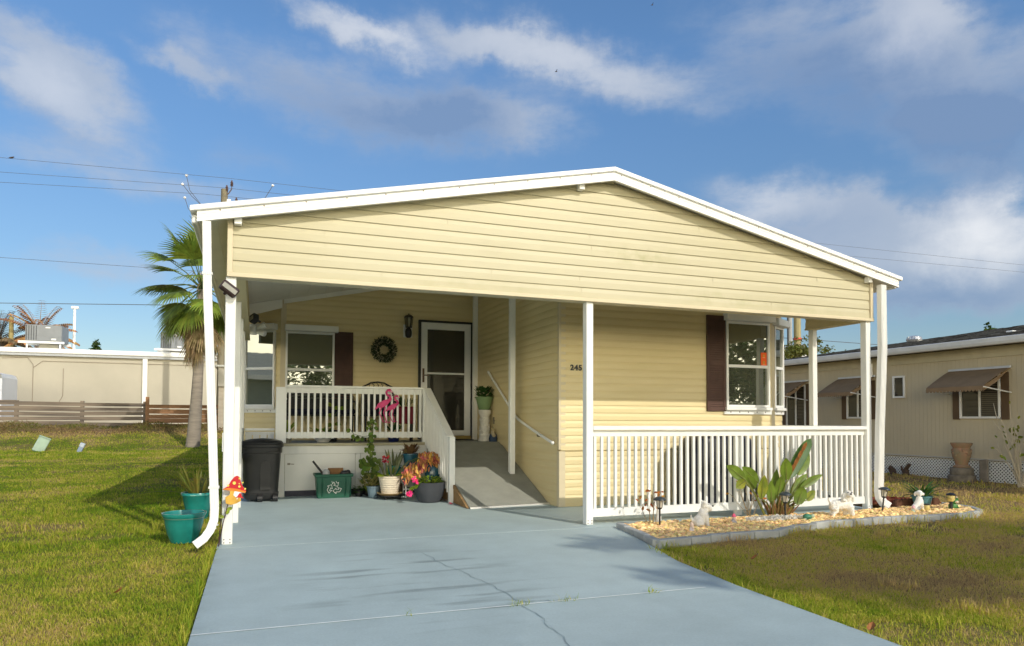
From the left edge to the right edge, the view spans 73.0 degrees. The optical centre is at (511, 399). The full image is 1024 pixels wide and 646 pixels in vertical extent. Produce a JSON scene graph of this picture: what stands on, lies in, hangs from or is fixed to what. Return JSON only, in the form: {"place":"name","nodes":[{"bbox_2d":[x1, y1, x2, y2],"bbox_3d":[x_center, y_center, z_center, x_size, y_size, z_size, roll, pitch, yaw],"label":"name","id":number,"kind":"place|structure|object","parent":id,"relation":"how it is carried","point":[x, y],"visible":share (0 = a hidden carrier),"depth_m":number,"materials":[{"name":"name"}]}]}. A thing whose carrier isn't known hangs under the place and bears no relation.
{"place":"outdoors","nodes":[
{"label":"outdoors","id":0,"kind":"place"},
{"bbox_2d":[0,426,1023,645],"bbox_3d":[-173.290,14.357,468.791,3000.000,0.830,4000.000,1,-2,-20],"label":"lawn","id":1,"kind":"structure","parent":0,"point":[165,447],"depth_m":6.71,"materials":[{"name":"plant"}]},
{"bbox_2d":[0,373,17,416],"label":"cargo trailer","id":2,"kind":"object","parent":1,"relation":"on","point":[8,386],"visible":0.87,"depth_m":37.42,"materials":[{"name":"white paint"}]},
{"bbox_2d":[8,317,13,346],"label":"palm stub","id":3,"kind":"object","parent":1,"relation":"on","point":[11,330],"visible":0.22,"depth_m":50.49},
{"bbox_2d":[0,310,32,347],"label":"coconut palm","id":4,"kind":"object","parent":1,"relation":"on","point":[4,341],"visible":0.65,"depth_m":50.94,"materials":[{"name":"brown plant"}]},
{"bbox_2d":[0,300,79,348],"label":"coconut palm","id":5,"kind":"object","parent":1,"relation":"on","point":[22,337],"visible":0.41,"depth_m":50.80,"materials":[{"name":"brown plant"}]},
{"bbox_2d":[32,435,50,451],"bbox_3d":[-17.397,1.683,25.576,0.410,0.600,0.330,29,-22,-28],"label":"utility pedestal","id":6,"kind":"object","parent":1,"relation":"on","point":[41,443],"visible":0.89,"depth_m":25.46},
{"bbox_2d":[0,400,145,427],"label":"weathered fence","id":7,"kind":"object","parent":1,"relation":"on","point":[50,406],"visible":0.66,"depth_m":32.69,"materials":[{"name":"wood"}]},
{"bbox_2d":[71,306,78,348],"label":"light pole","id":8,"kind":"object","parent":1,"relation":"on","point":[74,308],"visible":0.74,"depth_m":51.93,"materials":[{"name":"white metal"}]},
{"bbox_2d":[0,347,216,423],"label":"commercial building","id":9,"kind":"structure","parent":1,"relation":"on","point":[79,375],"depth_m":43.71,"materials":[{"name":"beige paint"}]},
{"bbox_2d":[18,324,70,348],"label":"air conditioner","id":10,"kind":"object","parent":9,"relation":"on","point":[50,336],"visible":0.91,"depth_m":43.11,"materials":[{"name":"white metal"}]},
{"bbox_2d":[154,332,185,352],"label":"air conditioner","id":11,"kind":"object","parent":9,"relation":"on","point":[175,346],"visible":0.52,"depth_m":45.49,"materials":[{"name":"white metal"}]},
{"bbox_2d":[0,420,222,434],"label":"weeds","id":12,"kind":"object","parent":1,"relation":"on","point":[70,428],"visible":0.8,"depth_m":31.27,"materials":[{"name":"plant"}]},
{"bbox_2d":[0,454,222,645],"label":"grass","id":13,"kind":"structure","parent":1,"relation":"on","point":[136,626],"depth_m":6.14,"materials":[{"name":"plant"}]},
{"bbox_2d":[0,430,222,459],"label":"grass","id":14,"kind":"structure","parent":1,"relation":"on","point":[99,452],"depth_m":26.38,"materials":[{"name":"plant"}]},
{"bbox_2d":[131,215,224,446],"bbox_3d":[-12.918,-2.742,29.025,5.787,9.575,5.247,-1,-2,45],"label":"fan palm","id":15,"kind":"object","parent":1,"relation":"on","point":[185,322],"visible":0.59,"depth_m":28.41,"materials":[{"name":"green plant"}]},
{"bbox_2d":[145,397,217,427],"bbox_3d":[-15.285,0.809,34.727,5.550,1.760,0.160,1,-2,-20],"label":"brown fence","id":16,"kind":"object","parent":1,"relation":"on","point":[155,418],"visible":0.24,"depth_m":34.06,"materials":[{"name":"wood"}]},
{"bbox_2d":[161,510,206,543],"bbox_3d":[-3.264,1.276,6.884,0.412,0.300,0.410,1,-2,-20],"label":"planter","id":17,"kind":"object","parent":1,"relation":"on","point":[183,526],"visible":0.98,"depth_m":6.76,"materials":[{"name":"teal plastic"}]},
{"bbox_2d":[147,459,221,518],"bbox_3d":[-3.995,1.087,8.454,1.006,0.767,0.753,1,-2,-20],"label":"potted plant","id":18,"kind":"object","parent":1,"relation":"on","point":[195,496],"visible":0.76,"depth_m":8.37,"materials":[{"name":"green plant"}]},
{"bbox_2d":[215,365,223,429],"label":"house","id":19,"kind":"structure","parent":1,"relation":"on","point":[220,368],"depth_m":33.19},
{"bbox_2d":[181,175,273,414],"bbox_3d":[-15.322,-4.813,37.136,4.650,14.145,0.468,1,-2,-20],"label":"utility pole","id":20,"kind":"object","parent":1,"relation":"on","point":[224,198],"visible":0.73,"depth_m":36.84,"materials":[{"name":"brown wood"}]},
{"bbox_2d":[13,303,151,304],"bbox_3d":[-37.397,-4.538,30.198,47.975,0.029,0.552,0,-2,-6],"label":"power line","id":21,"kind":"object","parent":20,"relation":"attached to","point":[67,303],"visible":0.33,"depth_m":32.06,"materials":[{"name":"black metal"}]},
{"bbox_2d":[0,157,1019,264],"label":"power line","id":22,"kind":"object","parent":20,"relation":"attached to","point":[340,190],"visible":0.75,"depth_m":37.00,"materials":[{"name":"black metal"}]},
{"bbox_2d":[5,172,1017,271],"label":"power line","id":23,"kind":"object","parent":20,"relation":"attached to","point":[293,195],"visible":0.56,"depth_m":36.05,"materials":[{"name":"black metal"}]},
{"bbox_2d":[164,503,988,645],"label":"grass fringe","id":24,"kind":"object","parent":1,"relation":"on","point":[200,581],"depth_m":5.01,"materials":[{"name":"plant"}]},
{"bbox_2d":[643,535,657,547],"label":"edging block","id":25,"kind":"structure","parent":1,"relation":"on","point":[650,540],"depth_m":6.74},
{"bbox_2d":[657,536,690,548],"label":"edging block","id":26,"kind":"structure","parent":1,"relation":"on","point":[683,540],"depth_m":6.73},
{"bbox_2d":[688,535,710,544],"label":"edging block","id":27,"kind":"structure","parent":1,"relation":"on","point":[701,539],"depth_m":6.88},
{"bbox_2d":[707,533,729,542],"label":"edging block","id":28,"kind":"structure","parent":1,"relation":"on","point":[715,537],"depth_m":6.98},
{"bbox_2d":[726,531,753,541],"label":"edging block","id":29,"kind":"structure","parent":1,"relation":"on","point":[743,533],"depth_m":7.10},
{"bbox_2d":[751,529,778,539],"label":"edging block","id":30,"kind":"structure","parent":1,"relation":"on","point":[768,534],"depth_m":7.21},
{"bbox_2d":[774,527,788,537],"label":"edging block","id":31,"kind":"structure","parent":1,"relation":"on","point":[783,531],"depth_m":7.36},
{"bbox_2d":[787,318,791,350],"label":"metal pole","id":32,"kind":"object","parent":1,"relation":"on","point":[789,334],"depth_m":50.07,"materials":[{"name":"white metal"}]},
{"bbox_2d":[793,318,801,345],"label":"utility pole","id":33,"kind":"object","parent":1,"relation":"on","point":[797,327],"visible":0.27,"depth_m":50.30,"materials":[{"name":"brown wood"}]},
{"bbox_2d":[794,523,815,532],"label":"edging block","id":34,"kind":"structure","parent":1,"relation":"on","point":[813,525],"depth_m":7.74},
{"bbox_2d":[784,334,835,358],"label":"leafy tree","id":35,"kind":"object","parent":1,"relation":"on","point":[796,350],"visible":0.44,"depth_m":47.29,"materials":[{"name":"green plant"}]},
{"bbox_2d":[811,520,833,528],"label":"edging block","id":36,"kind":"structure","parent":1,"relation":"on","point":[823,524],"depth_m":7.90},
{"bbox_2d":[658,471,1023,645],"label":"grass","id":37,"kind":"structure","parent":1,"relation":"on","point":[756,571],"depth_m":5.74,"materials":[{"name":"plant"}]},
{"bbox_2d":[833,519,852,527],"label":"edging block","id":38,"kind":"structure","parent":1,"relation":"on","point":[840,522],"depth_m":8.05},
{"bbox_2d":[852,517,871,526],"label":"edging block","id":39,"kind":"structure","parent":1,"relation":"on","point":[866,520],"depth_m":8.19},
{"bbox_2d":[868,516,890,524],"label":"edging block","id":40,"kind":"structure","parent":1,"relation":"on","point":[886,520],"depth_m":8.31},
{"bbox_2d":[782,325,1023,483],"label":"neighbor house","id":41,"kind":"structure","parent":1,"relation":"on","point":[943,393],"depth_m":16.05,"materials":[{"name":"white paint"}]},
{"bbox_2d":[786,385,805,424],"bbox_3d":[8.230,0.208,20.063,0.042,1.220,0.770,1,-2,-20],"label":"window","id":42,"kind":"structure","parent":41,"relation":"in","point":[796,408],"depth_m":20.02,"materials":[{"name":"white metal"}]},
{"bbox_2d":[846,385,860,418],"bbox_3d":[8.995,0.034,17.999,0.042,0.950,0.720,1,-2,-20],"label":"window","id":43,"kind":"structure","parent":41,"relation":"in","point":[853,402],"depth_m":18.11,"materials":[{"name":"glass"}]},
{"bbox_2d":[892,376,905,397],"bbox_3d":[9.422,-0.294,16.855,0.042,0.540,0.340,1,-2,-20],"label":"window","id":44,"kind":"structure","parent":41,"relation":"in","point":[898,382],"depth_m":16.87,"materials":[{"name":"white metal"}]},
{"bbox_2d":[959,374,1000,418],"bbox_3d":[10.114,-0.054,14.970,0.042,0.950,0.900,1,-2,-20],"label":"window","id":45,"kind":"structure","parent":41,"relation":"in","point":[975,404],"depth_m":14.93,"materials":[{"name":"glass"}]},
{"bbox_2d":[789,467,1023,499],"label":"grass","id":46,"kind":"structure","parent":1,"relation":"on","point":[988,495],"depth_m":13.36,"materials":[{"name":"plant"}]},
{"bbox_2d":[924,514,940,521],"bbox_3d":[5.186,1.487,8.574,0.243,0.106,0.080,1,-2,-16],"label":"edging block","id":47,"kind":"object","parent":1,"relation":"on","point":[934,517],"depth_m":8.54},
{"bbox_2d":[948,443,975,482],"bbox_3d":[9.655,1.358,14.856,0.521,0.837,0.515,1,-2,-20],"label":"garden urn","id":48,"kind":"object","parent":1,"relation":"on","point":[961,469],"visible":1,"depth_m":14.71,"materials":[{"name":"ceramic"}]},
{"bbox_2d":[991,400,1023,487],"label":"flowering shrub","id":49,"kind":"object","parent":1,"relation":"on","point":[1018,473],"visible":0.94,"depth_m":13.38,"materials":[{"name":"green plant"}]},
{"bbox_2d":[0,0,1023,354],"label":"sky","id":50,"kind":"structure","parent":0,"point":[892,126],"materials":[{"name":"blue"}]},
{"bbox_2d":[216,484,861,549],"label":"carport slab","id":51,"kind":"structure","parent":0,"point":[288,520],"depth_m":8.38,"materials":[{"name":"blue concrete"}]},
{"bbox_2d":[218,476,245,546],"bbox_3d":[-2.664,1.074,6.553,0.266,0.690,0.030,1,-2,-20],"label":"mushroom stake","id":52,"kind":"object","parent":51,"relation":"on","point":[235,485],"visible":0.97,"depth_m":6.56,"materials":[{"name":"red metal"}]},
{"bbox_2d":[242,438,283,501],"bbox_3d":[-3.705,1.036,10.239,0.612,0.912,0.595,1,-2,-20],"label":"trash can","id":53,"kind":"object","parent":51,"relation":"on","point":[261,462],"visible":0.92,"depth_m":10.01,"materials":[{"name":"black plastic"}]},
{"bbox_2d":[313,473,352,498],"bbox_3d":[-2.768,1.330,10.692,0.575,0.366,0.385,1,-2,-20],"label":"recycling bin","id":54,"kind":"object","parent":51,"relation":"on","point":[332,485],"visible":0.97,"depth_m":10.54,"materials":[{"name":"green plastic"}]},
{"bbox_2d":[346,417,382,495],"bbox_3d":[-2.326,0.894,10.866,0.568,1.251,0.336,1,-2,-20],"label":"potted plant","id":55,"kind":"object","parent":51,"relation":"on","point":[365,466],"visible":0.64,"depth_m":10.83,"materials":[{"name":"green plant"}]},
{"bbox_2d":[358,474,379,497],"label":"potted plant","id":56,"kind":"object","parent":51,"relation":"on","point":[373,489],"visible":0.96,"depth_m":10.51,"materials":[{"name":"green plant"}]},
{"bbox_2d":[278,440,488,496],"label":"entry deck","id":57,"kind":"structure","parent":51,"relation":"on","point":[298,466],"depth_m":10.91,"materials":[{"name":"grey paint"}]},
{"bbox_2d":[245,428,274,439],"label":"gate","id":58,"kind":"structure","parent":57,"relation":"on","point":[257,434],"depth_m":10.72,"materials":[{"name":"white paint"}]},
{"bbox_2d":[286,393,355,440],"bbox_3d":[-3.277,0.275,11.854,1.170,0.890,0.495,1,-2,-20],"label":"garden bench","id":59,"kind":"object","parent":57,"relation":"on","point":[318,407],"visible":0.46,"depth_m":11.93,"materials":[{"name":"black metal"}]},
{"bbox_2d":[309,427,335,441],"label":"potted plant","id":60,"kind":"object","parent":57,"relation":"on","point":[322,439],"visible":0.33,"depth_m":11.15,"materials":[{"name":"green plant"}]},
{"bbox_2d":[328,402,343,441],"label":"potted plant","id":61,"kind":"object","parent":57,"relation":"on","point":[336,423],"visible":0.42,"depth_m":11.55,"materials":[{"name":"green plant"}]},
{"bbox_2d":[275,385,424,442],"bbox_3d":[-2.509,0.245,11.089,2.420,0.900,0.112,1,-2,-20],"label":"deck railing","id":62,"kind":"object","parent":57,"relation":"on","point":[281,434],"visible":0.88,"depth_m":10.99,"materials":[{"name":"white paint"}]},
{"bbox_2d":[375,389,400,422],"bbox_3d":[-2.012,0.111,11.210,0.412,0.556,0.070,1,-2,-13],"label":"flamingo ornament","id":63,"kind":"object","parent":62,"relation":"hanging from","point":[383,403],"visible":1,"depth_m":11.20,"materials":[{"name":"pink plastic"}]},
{"bbox_2d":[360,381,395,440],"bbox_3d":[-2.318,0.204,12.103,0.600,1.055,0.495,1,-2,-20],"label":"patio chair","id":64,"kind":"object","parent":57,"relation":"on","point":[371,404],"visible":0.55,"depth_m":12.24,"materials":[{"name":"black metal"}]},
{"bbox_2d":[382,422,404,441],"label":"potted plant","id":65,"kind":"object","parent":57,"relation":"on","point":[393,439],"visible":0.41,"depth_m":11.58,"materials":[{"name":"green plant"}]},
{"bbox_2d":[393,397,416,440],"bbox_3d":[-1.858,0.301,12.034,0.463,0.859,0.424,1,-2,-20],"label":"patio chair","id":66,"kind":"object","parent":57,"relation":"on","point":[406,416],"visible":0.48,"depth_m":11.96,"materials":[{"name":"black metal"}]},
{"bbox_2d":[478,410,490,440],"bbox_3d":[-0.482,0.466,12.201,0.236,0.550,0.236,1,-2,-20],"label":"pedestal","id":67,"kind":"object","parent":57,"relation":"on","point":[484,426],"visible":0.97,"depth_m":12.13,"materials":[{"name":"white paint"}]},
{"bbox_2d":[474,385,493,409],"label":"potted plant","id":68,"kind":"object","parent":67,"relation":"on","point":[484,400],"visible":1,"depth_m":12.11,"materials":[{"name":"green plant"}]},
{"bbox_2d":[376,493,404,499],"bbox_3d":[-1.840,1.479,10.497,0.430,0.061,0.427,1,-2,-20],"label":"plant caddy","id":69,"kind":"object","parent":51,"relation":"on","point":[398,496],"visible":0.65,"depth_m":10.37,"materials":[{"name":"black metal"}]},
{"bbox_2d":[377,450,408,495],"bbox_3d":[-1.806,1.107,10.499,0.481,0.697,0.399,0,-2,-2],"label":"potted plant","id":70,"kind":"object","parent":69,"relation":"on","point":[390,485],"visible":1,"depth_m":10.40,"materials":[{"name":"green plant"}]},
{"bbox_2d":[399,483,402,493],"bbox_3d":[-1.845,1.422,10.859,0.260,0.199,0.256,1,-2,-20],"label":"pot riser","id":71,"kind":"object","parent":51,"relation":"on","point":[401,488],"visible":0.16,"depth_m":10.81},
{"bbox_2d":[385,449,403,474],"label":"potted plant","id":72,"kind":"object","parent":71,"relation":"on","point":[395,461],"visible":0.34,"depth_m":10.80,"materials":[{"name":"green plant"}]},
{"bbox_2d":[400,466,411,497],"bbox_3d":[-1.461,1.282,10.749,0.500,0.475,0.260,1,-2,-20],"label":"plant stand","id":73,"kind":"object","parent":51,"relation":"on","point":[405,489],"visible":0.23,"depth_m":10.69,"materials":[{"name":"white metal"}]},
{"bbox_2d":[402,443,420,466],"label":"potted plant","id":74,"kind":"object","parent":73,"relation":"on","point":[409,453],"visible":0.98,"depth_m":10.67,"materials":[{"name":"brown plant"}]},
{"bbox_2d":[406,475,444,502],"bbox_3d":[-1.277,1.302,10.102,0.620,0.398,0.473,1,-2,-20],"label":"potted plant","id":75,"kind":"object","parent":51,"relation":"on","point":[426,490],"visible":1,"depth_m":9.95,"materials":[{"name":"green plant"}]},
{"bbox_2d":[442,442,549,508],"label":"entry ramp","id":76,"kind":"structure","parent":51,"relation":"on","point":[484,478],"depth_m":10.32,"materials":[{"name":"concrete"}]},
{"bbox_2d":[424,388,454,502],"bbox_3d":[-1.136,0.658,10.725,0.112,1.723,1.496,1,-2,-21],"label":"ramp railing","id":77,"kind":"object","parent":76,"relation":"attached to","point":[439,438],"visible":0.86,"depth_m":10.47,"materials":[{"name":"white paint"}]},
{"bbox_2d":[190,167,902,548],"bbox_3d":[-2.259,-0.344,17.246,8.911,4.152,20.111,1,-2,-20],"label":"mobile home","id":78,"kind":"object","parent":51,"relation":"on","point":[562,313],"visible":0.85,"depth_m":9.33,"materials":[{"name":"beige plastic"}]},
{"bbox_2d":[219,280,239,297],"bbox_3d":[-2.720,-1.042,6.624,0.170,0.100,0.137,40,-43,-25],"label":"floodlight","id":79,"kind":"object","parent":78,"relation":"attached to","point":[229,289],"visible":1,"depth_m":6.58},
{"bbox_2d":[249,313,260,323],"bbox_3d":[-3.836,-1.194,10.364,0.120,0.130,0.167,-29,-35,26],"label":"floodlight","id":80,"kind":"object","parent":78,"relation":"attached to","point":[253,318],"visible":1,"depth_m":10.30,"materials":[{"name":"black paint"}]},
{"bbox_2d":[250,322,266,335],"bbox_3d":[-3.958,-1.089,10.801,0.265,0.232,0.131,0,-2,10],"label":"floodlight","id":81,"kind":"object","parent":78,"relation":"attached to","point":[254,330],"visible":1,"depth_m":10.76,"materials":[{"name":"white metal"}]},
{"bbox_2d":[244,323,277,412],"bbox_3d":[-4.458,-0.543,12.169,0.688,1.565,0.130,0,-2,15],"label":"window","id":82,"kind":"structure","parent":78,"relation":"in","point":[260,352],"depth_m":12.20,"materials":[{"name":"glass"}]},
{"bbox_2d":[285,324,338,401],"bbox_3d":[-3.553,-0.530,12.236,0.925,1.550,0.130,1,-2,-20],"label":"window","id":83,"kind":"structure","parent":78,"relation":"in","point":[310,349],"depth_m":12.27,"materials":[{"name":"white metal"}]},
{"bbox_2d":[371,336,397,362],"bbox_3d":[-2.340,-0.911,12.669,0.510,0.518,0.129,1,-2,-20],"label":"wreath","id":84,"kind":"object","parent":78,"relation":"attached to","point":[382,357],"visible":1,"depth_m":12.66,"materials":[{"name":"plant"}]},
{"bbox_2d":[403,314,413,337],"bbox_3d":[-1.916,-1.365,12.839,0.180,0.450,0.175,1,-2,-20],"label":"wall lantern","id":85,"kind":"object","parent":78,"relation":"attached to","point":[407,329],"depth_m":12.81,"materials":[{"name":"black metal"}]},
{"bbox_2d":[421,322,470,435],"bbox_3d":[-1.244,-0.375,13.093,0.968,2.130,0.105,1,-2,-20],"label":"storm door","id":86,"kind":"structure","parent":78,"relation":"in","point":[445,347],"depth_m":13.15,"materials":[{"name":"white metal"}]},
{"bbox_2d":[723,313,775,414],"bbox_3d":[3.658,-0.535,10.645,0.900,1.540,0.130,1,-2,-20],"label":"window","id":87,"kind":"structure","parent":78,"relation":"in","point":[747,336],"depth_m":10.67,"materials":[{"name":"glass"}]},
{"bbox_2d":[772,318,790,414],"bbox_3d":[4.304,-0.507,11.056,0.130,1.515,0.509,-1,-2,41],"label":"window","id":88,"kind":"structure","parent":78,"relation":"in","point":[780,324],"depth_m":11.09,"materials":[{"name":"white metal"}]},
{"bbox_2d":[777,425,859,497],"bbox_3d":[4.543,0.922,10.329,0.112,1.055,1.730,1,-2,-20],"label":"porch railing","id":89,"kind":"object","parent":78,"relation":"attached to","point":[828,464],"visible":0.28,"depth_m":10.00,"materials":[{"name":"white paint"}]},
{"bbox_2d":[676,436,757,503],"bbox_3d":[2.939,0.990,9.950,1.219,1.045,0.661,1,-2,-20],"label":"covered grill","id":90,"kind":"object","parent":51,"relation":"on","point":[702,465],"visible":0.29,"depth_m":9.61,"materials":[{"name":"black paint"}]},
{"bbox_2d":[593,426,866,516],"bbox_3d":[2.856,0.908,8.758,4.151,1.135,0.167,1,-2,-20],"label":"porch railing","id":91,"kind":"object","parent":51,"relation":"on","point":[737,433],"visible":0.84,"depth_m":8.60,"materials":[{"name":"white paint"}]},
{"bbox_2d":[187,526,900,645],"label":"driveway","id":92,"kind":"structure","parent":0,"point":[265,587],"depth_m":4.64,"materials":[{"name":"blue concrete"}]},
{"bbox_2d":[192,527,704,634],"bbox_3d":[-0.410,1.370,5.782,3.925,0.001,2.777,1,-2,-20],"label":"driveway joint","id":93,"kind":"object","parent":92,"relation":"on","point":[432,612],"visible":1,"depth_m":4.39,"materials":[{"name":"concrete"}]},
{"bbox_2d":[421,552,569,645],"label":"driveway crack","id":94,"kind":"object","parent":92,"relation":"on","point":[519,600],"visible":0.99,"depth_m":4.59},
{"bbox_2d":[624,502,974,538],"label":"gravel","id":95,"kind":"structure","parent":0,"point":[670,528],"depth_m":7.88,"materials":[{"name":"gravel"}]},
{"bbox_2d":[636,487,664,522],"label":"bare bush","id":96,"kind":"object","parent":95,"relation":"on","point":[647,499],"visible":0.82,"depth_m":7.85,"materials":[{"name":"orange plant"}]},
{"bbox_2d":[653,496,665,524],"bbox_3d":[1.645,1.267,7.707,0.146,0.366,0.146,-1,-2,39],"label":"path light","id":97,"kind":"object","parent":95,"relation":"on","point":[659,500],"visible":0.96,"depth_m":7.69,"materials":[{"name":"black paint"}]},
{"bbox_2d":[690,500,713,525],"bbox_3d":[2.110,1.272,7.677,0.263,0.303,0.143,0,-2,-2],"label":"dog statue","id":98,"kind":"object","parent":95,"relation":"on","point":[701,517],"visible":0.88,"depth_m":7.64,"materials":[{"name":"white stone"}]},
{"bbox_2d":[726,481,766,515],"bbox_3d":[2.880,1.184,8.511,0.536,0.596,0.245,0,-2,4],"label":"bare bush","id":99,"kind":"object","parent":95,"relation":"on","point":[747,511],"visible":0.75,"depth_m":8.50,"materials":[{"name":"orange plant"}]},
{"bbox_2d":[745,514,802,520],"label":"pale gravel","id":100,"kind":"structure","parent":95,"relation":"on","point":[773,517],"depth_m":8.11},
{"bbox_2d":[726,439,822,514],"bbox_3d":[3.241,0.985,8.515,1.553,0.990,0.284,1,-2,-20],"label":"broad leaf plant","id":101,"kind":"object","parent":95,"relation":"on","point":[798,464],"visible":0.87,"depth_m":8.57,"materials":[{"name":"plant"}]},
{"bbox_2d":[779,492,791,514],"bbox_3d":[3.269,1.290,8.274,0.146,0.366,0.146,-1,-2,33],"label":"path light","id":102,"kind":"object","parent":95,"relation":"on","point":[785,496],"visible":0.97,"depth_m":8.25,"materials":[{"name":"black paint"}]},
{"bbox_2d":[827,490,855,515],"bbox_3d":[4.050,1.286,8.486,0.342,0.343,0.241,0,-2,-8],"label":"dog statue","id":103,"kind":"object","parent":95,"relation":"on","point":[844,503],"visible":0.91,"depth_m":8.47,"materials":[{"name":"white stone"}]},
{"bbox_2d":[878,487,890,510],"bbox_3d":[4.805,1.319,8.950,0.146,0.366,0.146,11,-6,-25],"label":"path light","id":104,"kind":"object","parent":95,"relation":"on","point":[884,491],"visible":0.96,"depth_m":8.94,"materials":[{"name":"black paint"}]},
{"bbox_2d":[911,490,924,509],"bbox_3d":[5.355,1.340,9.107,0.202,0.280,0.122,1,-2,-12],"label":"dog statue","id":105,"kind":"object","parent":95,"relation":"on","point":[918,503],"visible":0.88,"depth_m":9.08,"materials":[{"name":"white stone"}]},
{"bbox_2d":[897,479,952,503],"bbox_3d":[5.592,1.307,9.392,0.640,0.387,0.671,0,-2,-4],"label":"potted plant","id":106,"kind":"object","parent":95,"relation":"on","point":[927,497],"visible":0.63,"depth_m":9.31,"materials":[{"name":"green plant"}]},
{"bbox_2d":[946,493,955,508],"bbox_3d":[5.803,1.368,9.145,0.116,0.262,0.116,1,-2,-20],"label":"path light","id":107,"kind":"object","parent":95,"relation":"on","point":[951,496],"visible":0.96,"depth_m":9.12,"materials":[{"name":"black paint"}]},
{"bbox_2d":[861,496,941,507],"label":"mulch","id":108,"kind":"object","parent":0,"point":[888,498],"visible":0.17,"depth_m":9.95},
{"bbox_2d":[979,459,988,482],"bbox_3d":[10.021,1.534,14.691,0.060,0.500,0.170,16,-17,-19],"label":"stone slab","id":109,"kind":"object","parent":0,"point":[984,470],"depth_m":14.67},
{"bbox_3d":[-1.214,1.419,10.623,0.200,0.195,0.200,1,-2,-20],"label":"plant block","id":110,"kind":"object","parent":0,"visible":0},
{"bbox_2d":[401,451,440,485],"bbox_3d":[-1.308,1.054,10.537,0.805,0.520,0.376,1,-2,-20],"label":"potted plant","id":111,"kind":"object","parent":110,"relation":"on","point":[430,467],"visible":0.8,"depth_m":10.46,"materials":[{"name":"orange plant"}]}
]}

